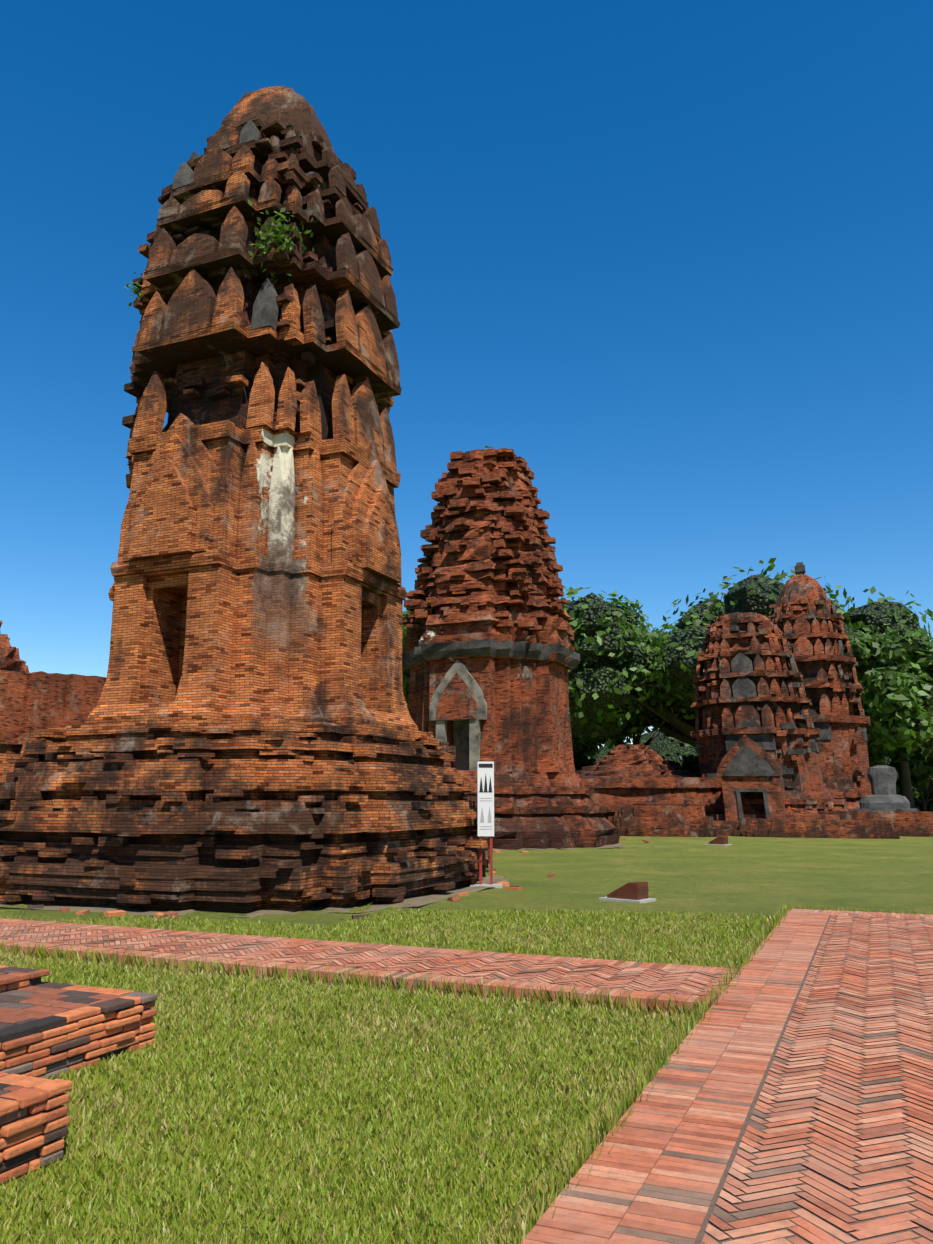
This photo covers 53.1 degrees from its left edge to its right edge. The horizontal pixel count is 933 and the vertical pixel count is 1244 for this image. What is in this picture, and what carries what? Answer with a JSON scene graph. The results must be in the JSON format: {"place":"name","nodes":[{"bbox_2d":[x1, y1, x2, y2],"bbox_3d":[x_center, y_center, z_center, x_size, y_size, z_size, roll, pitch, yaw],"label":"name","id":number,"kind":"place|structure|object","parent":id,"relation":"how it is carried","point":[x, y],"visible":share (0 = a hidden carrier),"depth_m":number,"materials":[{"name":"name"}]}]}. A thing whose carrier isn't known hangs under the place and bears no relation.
{"place":"outdoors","nodes":[
{"label":"outdoors","id":0,"kind":"place"},
{"bbox_2d":[0,753,20,781],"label":"brick wall","id":1,"kind":"structure","parent":0,"point":[5,765],"depth_m":18.69,"materials":[{"name":"orange brick"}]},
{"bbox_2d":[0,119,489,903],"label":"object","id":2,"kind":"object","parent":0,"point":[180,501],"visible":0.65,"depth_m":18.15,"materials":[{"name":"brown brick"}]},
{"bbox_2d":[0,836,932,1243],"bbox_3d":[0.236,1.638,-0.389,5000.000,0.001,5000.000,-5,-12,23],"label":"ground grass","id":3,"kind":"structure","parent":0,"point":[758,876],"depth_m":19.84,"materials":[{"name":"green plant"}]},
{"bbox_2d":[0,620,28,672],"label":"ruin mound","id":4,"kind":"object","parent":3,"relation":"on","point":[11,660],"visible":0.19,"depth_m":49.37,"materials":[{"name":"brick"}]},
{"bbox_2d":[0,671,106,753],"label":"ruin wall","id":5,"kind":"structure","parent":3,"relation":"on","point":[37,700],"depth_m":34.97,"materials":[{"name":"brick"}]},
{"bbox_2d":[0,965,157,1184],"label":"brick remains","id":6,"kind":"object","parent":3,"relation":"on","point":[47,1029],"visible":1,"depth_m":5.78,"materials":[{"name":"orange brick"}]},
{"bbox_2d":[0,85,489,912],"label":"prang","id":7,"kind":"structure","parent":3,"relation":"on","point":[250,647],"depth_m":17.11,"materials":[{"name":"brick"}]},
{"bbox_2d":[125,272,142,306],"bbox_3d":[-7.001,-7.143,20.178,0.720,0.767,0.925,5,-12,-24],"label":"plant","id":8,"kind":"object","parent":7,"relation":"on","point":[135,290],"visible":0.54,"depth_m":19.96,"materials":[{"name":"green plant"}]},
{"bbox_2d":[245,199,313,288],"bbox_3d":[-3.757,-7.595,18.664,1.372,1.588,1.468,-9,-14,38],"label":"plant","id":9,"kind":"object","parent":7,"relation":"on","point":[283,229],"visible":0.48,"depth_m":18.40,"materials":[{"name":"green plant"}]},
{"bbox_2d":[0,875,508,916],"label":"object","id":10,"kind":"structure","parent":3,"relation":"on","point":[418,901],"depth_m":14.82,"materials":[{"name":"grey concrete"}]},
{"bbox_2d":[470,761,502,887],"bbox_3d":[0.385,3.999,18.528,0.634,2.452,0.390,0,-11,0],"label":"info sign","id":11,"kind":"object","parent":10,"relation":"on","point":[485,803],"visible":1,"depth_m":18.53,"materials":[{"name":"metal"}]},
{"bbox_2d":[28,869,554,918],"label":"loose bricks","id":12,"kind":"object","parent":3,"relation":"on","point":[171,913],"visible":0.4,"depth_m":14.30,"materials":[{"name":"brick"}]},
{"bbox_2d":[0,908,775,1243],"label":"grass","id":13,"kind":"structure","parent":3,"relation":"on","point":[558,1068],"depth_m":5.33,"materials":[{"name":"green plant"}]},
{"bbox_2d":[402,610,410,700],"bbox_3d":[-4.765,6.829,68.402,15.942,16.044,17.125,-5,-12,23],"label":"tree","id":14,"kind":"object","parent":3,"relation":"on","point":[406,677],"visible":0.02,"depth_m":64.28,"materials":[{"name":"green plant"}]},
{"bbox_2d":[0,909,932,1243],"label":"brick paving","id":15,"kind":"structure","parent":3,"relation":"on","point":[680,1179],"depth_m":5.44,"materials":[{"name":"red brick"}]},
{"bbox_2d":[0,904,932,1243],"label":"grass tufts","id":16,"kind":"object","parent":3,"relation":"on","point":[642,1080],"visible":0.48,"depth_m":7.96,"materials":[{"name":"green plant"}]},
{"bbox_2d":[403,448,619,849],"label":"temple tower","id":17,"kind":"structure","parent":3,"relation":"on","point":[543,799],"depth_m":35.33,"materials":[{"name":"brick"}]},
{"bbox_2d":[402,639,579,667],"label":"cornice","id":18,"kind":"structure","parent":17,"relation":"attached to","point":[486,647],"depth_m":35.13,"materials":[{"name":"grey stone"}]},
{"bbox_2d":[493,843,624,850],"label":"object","id":19,"kind":"structure","parent":3,"relation":"on","point":[610,846],"depth_m":32.77,"materials":[{"name":"grey concrete"}]},
{"bbox_2d":[493,838,650,852],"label":"loose bricks","id":20,"kind":"object","parent":3,"relation":"on","point":[646,841],"visible":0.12,"depth_m":32.83,"materials":[{"name":"red brick"}]},
{"bbox_2d":[572,747,595,770],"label":"understorey","id":21,"kind":"object","parent":3,"relation":"on","point":[580,760],"visible":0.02,"depth_m":99.47,"materials":[{"name":"green plant"}]},
{"bbox_2d":[572,722,661,758],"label":"tree","id":22,"kind":"object","parent":3,"relation":"on","point":[590,748],"visible":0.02,"depth_m":118.57,"materials":[{"name":"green plant"}]},
{"bbox_2d":[581,777,723,819],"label":"platform remains","id":23,"kind":"object","parent":3,"relation":"on","point":[611,794],"visible":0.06,"depth_m":47.48,"materials":[{"name":"brick"}]},
{"bbox_2d":[575,744,699,777],"bbox_3d":[9.529,8.141,53.590,8.326,2.178,5.220,-5,-12,23],"label":"brick mound","id":24,"kind":"object","parent":23,"relation":"on","point":[628,761],"visible":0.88,"depth_m":52.36,"materials":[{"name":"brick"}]},
{"bbox_2d":[608,805,719,836],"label":"wall remains","id":25,"kind":"object","parent":3,"relation":"on","point":[668,821],"depth_m":43.60,"materials":[{"name":"brick"}]},
{"bbox_2d":[668,759,680,767],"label":"understorey","id":26,"kind":"object","parent":3,"relation":"on","point":[674,763],"visible":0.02,"depth_m":104.16,"materials":[{"name":"green plant"}]},
{"bbox_2d":[680,754,699,771],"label":"understorey","id":27,"kind":"object","parent":3,"relation":"on","point":[691,762],"visible":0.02,"depth_m":100.51,"materials":[{"name":"green plant"}]},
{"bbox_2d":[705,836,731,845],"bbox_3d":[9.567,8.317,35.495,0.844,0.328,0.550,-9,-14,40],"label":"floodlight box","id":28,"kind":"object","parent":3,"relation":"on","point":[721,840],"visible":1,"depth_m":35.27,"materials":[{"name":"concrete"}]},
{"bbox_2d":[714,820,739,835],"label":"wall","id":29,"kind":"structure","parent":3,"relation":"on","point":[728,828],"depth_m":44.45,"materials":[{"name":"brick"}]},
{"bbox_2d":[561,558,932,752],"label":"tree","id":30,"kind":"object","parent":3,"relation":"on","point":[627,674],"visible":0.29,"depth_m":75.93,"materials":[{"name":"green plant"}]},
{"bbox_2d":[588,726,932,811],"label":"distant tree line","id":31,"kind":"object","parent":3,"relation":"on","point":[664,748],"visible":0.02,"depth_m":145.51,"materials":[{"name":"green plant"}]},
{"bbox_2d":[690,612,845,819],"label":"prang","id":32,"kind":"structure","parent":3,"relation":"on","point":[806,778],"depth_m":47.80,"materials":[{"name":"brick"}]},
{"bbox_2d":[734,818,899,838],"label":"wall remains","id":33,"kind":"object","parent":3,"relation":"on","point":[835,828],"depth_m":42.04,"materials":[{"name":"brick"}]},
{"bbox_2d":[804,801,833,810],"bbox_3d":[15.420,10.033,47.891,6.925,1.646,4.052,-5,-12,23],"label":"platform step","id":34,"kind":"object","parent":3,"relation":"on","point":[820,806],"visible":0.08,"depth_m":45.67,"materials":[{"name":"brick"}]},
{"bbox_2d":[772,574,871,810],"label":"prang","id":35,"kind":"structure","parent":3,"relation":"on","point":[845,759],"depth_m":54.50,"materials":[{"name":"brick"}]},
{"bbox_2d":[817,811,932,835],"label":"wall","id":36,"kind":"structure","parent":3,"relation":"on","point":[912,823],"depth_m":43.99,"materials":[{"name":"brick"}]},
{"bbox_2d":[853,765,918,810],"bbox_3d":[21.355,9.066,47.682,3.043,3.441,2.434,-5,-12,23],"label":"buddha torso statue","id":37,"kind":"object","parent":3,"relation":"on","point":[884,796],"visible":0.67,"depth_m":47.39,"materials":[{"name":"grey stone"}]},
{"bbox_2d":[845,625,932,755],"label":"tree","id":38,"kind":"object","parent":3,"relation":"on","point":[894,670],"visible":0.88,"depth_m":64.42,"materials":[{"name":"green plant"}]},
{"bbox_2d":[868,737,914,780],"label":"understorey","id":39,"kind":"object","parent":3,"relation":"on","point":[898,754],"visible":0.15,"depth_m":86.86,"materials":[{"name":"green plant"}]},
{"bbox_2d":[854,625,932,757],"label":"tree","id":40,"kind":"object","parent":3,"relation":"on","point":[927,745],"depth_m":80.99,"materials":[{"name":"green plant"}]},
{"bbox_2d":[877,735,915,808],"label":"tree","id":41,"kind":"object","parent":3,"relation":"on","point":[905,783],"depth_m":90.77,"materials":[{"name":"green plant"}]},
{"bbox_2d":[888,746,932,810],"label":"understorey","id":42,"kind":"object","parent":3,"relation":"on","point":[920,766],"visible":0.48,"depth_m":96.90,"materials":[{"name":"green plant"}]},
{"bbox_2d":[0,0,932,747],"label":"sky","id":43,"kind":"structure","parent":0,"point":[673,259],"materials":[{"name":"blue"}]},
{"bbox_2d":[402,447,573,769],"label":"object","id":44,"kind":"object","parent":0,"point":[458,700],"visible":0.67,"depth_m":36.51,"materials":[{"name":"brown brick"}]},
{"bbox_2d":[599,881,655,902],"bbox_3d":[2.739,4.592,15.925,0.812,0.311,0.530,-9,-14,40],"label":"floodlight box","id":45,"kind":"object","parent":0,"point":[634,892],"visible":1,"depth_m":15.72,"materials":[{"name":"concrete"}]},
{"bbox_2d":[695,616,818,820],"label":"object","id":46,"kind":"object","parent":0,"point":[748,763],"visible":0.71,"depth_m":47.35,"materials":[{"name":"brown brick"}]},
{"bbox_2d":[767,562,867,780],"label":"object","id":47,"kind":"object","parent":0,"point":[802,645],"visible":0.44,"depth_m":55.14,"materials":[{"name":"brown brick"}]}
]}

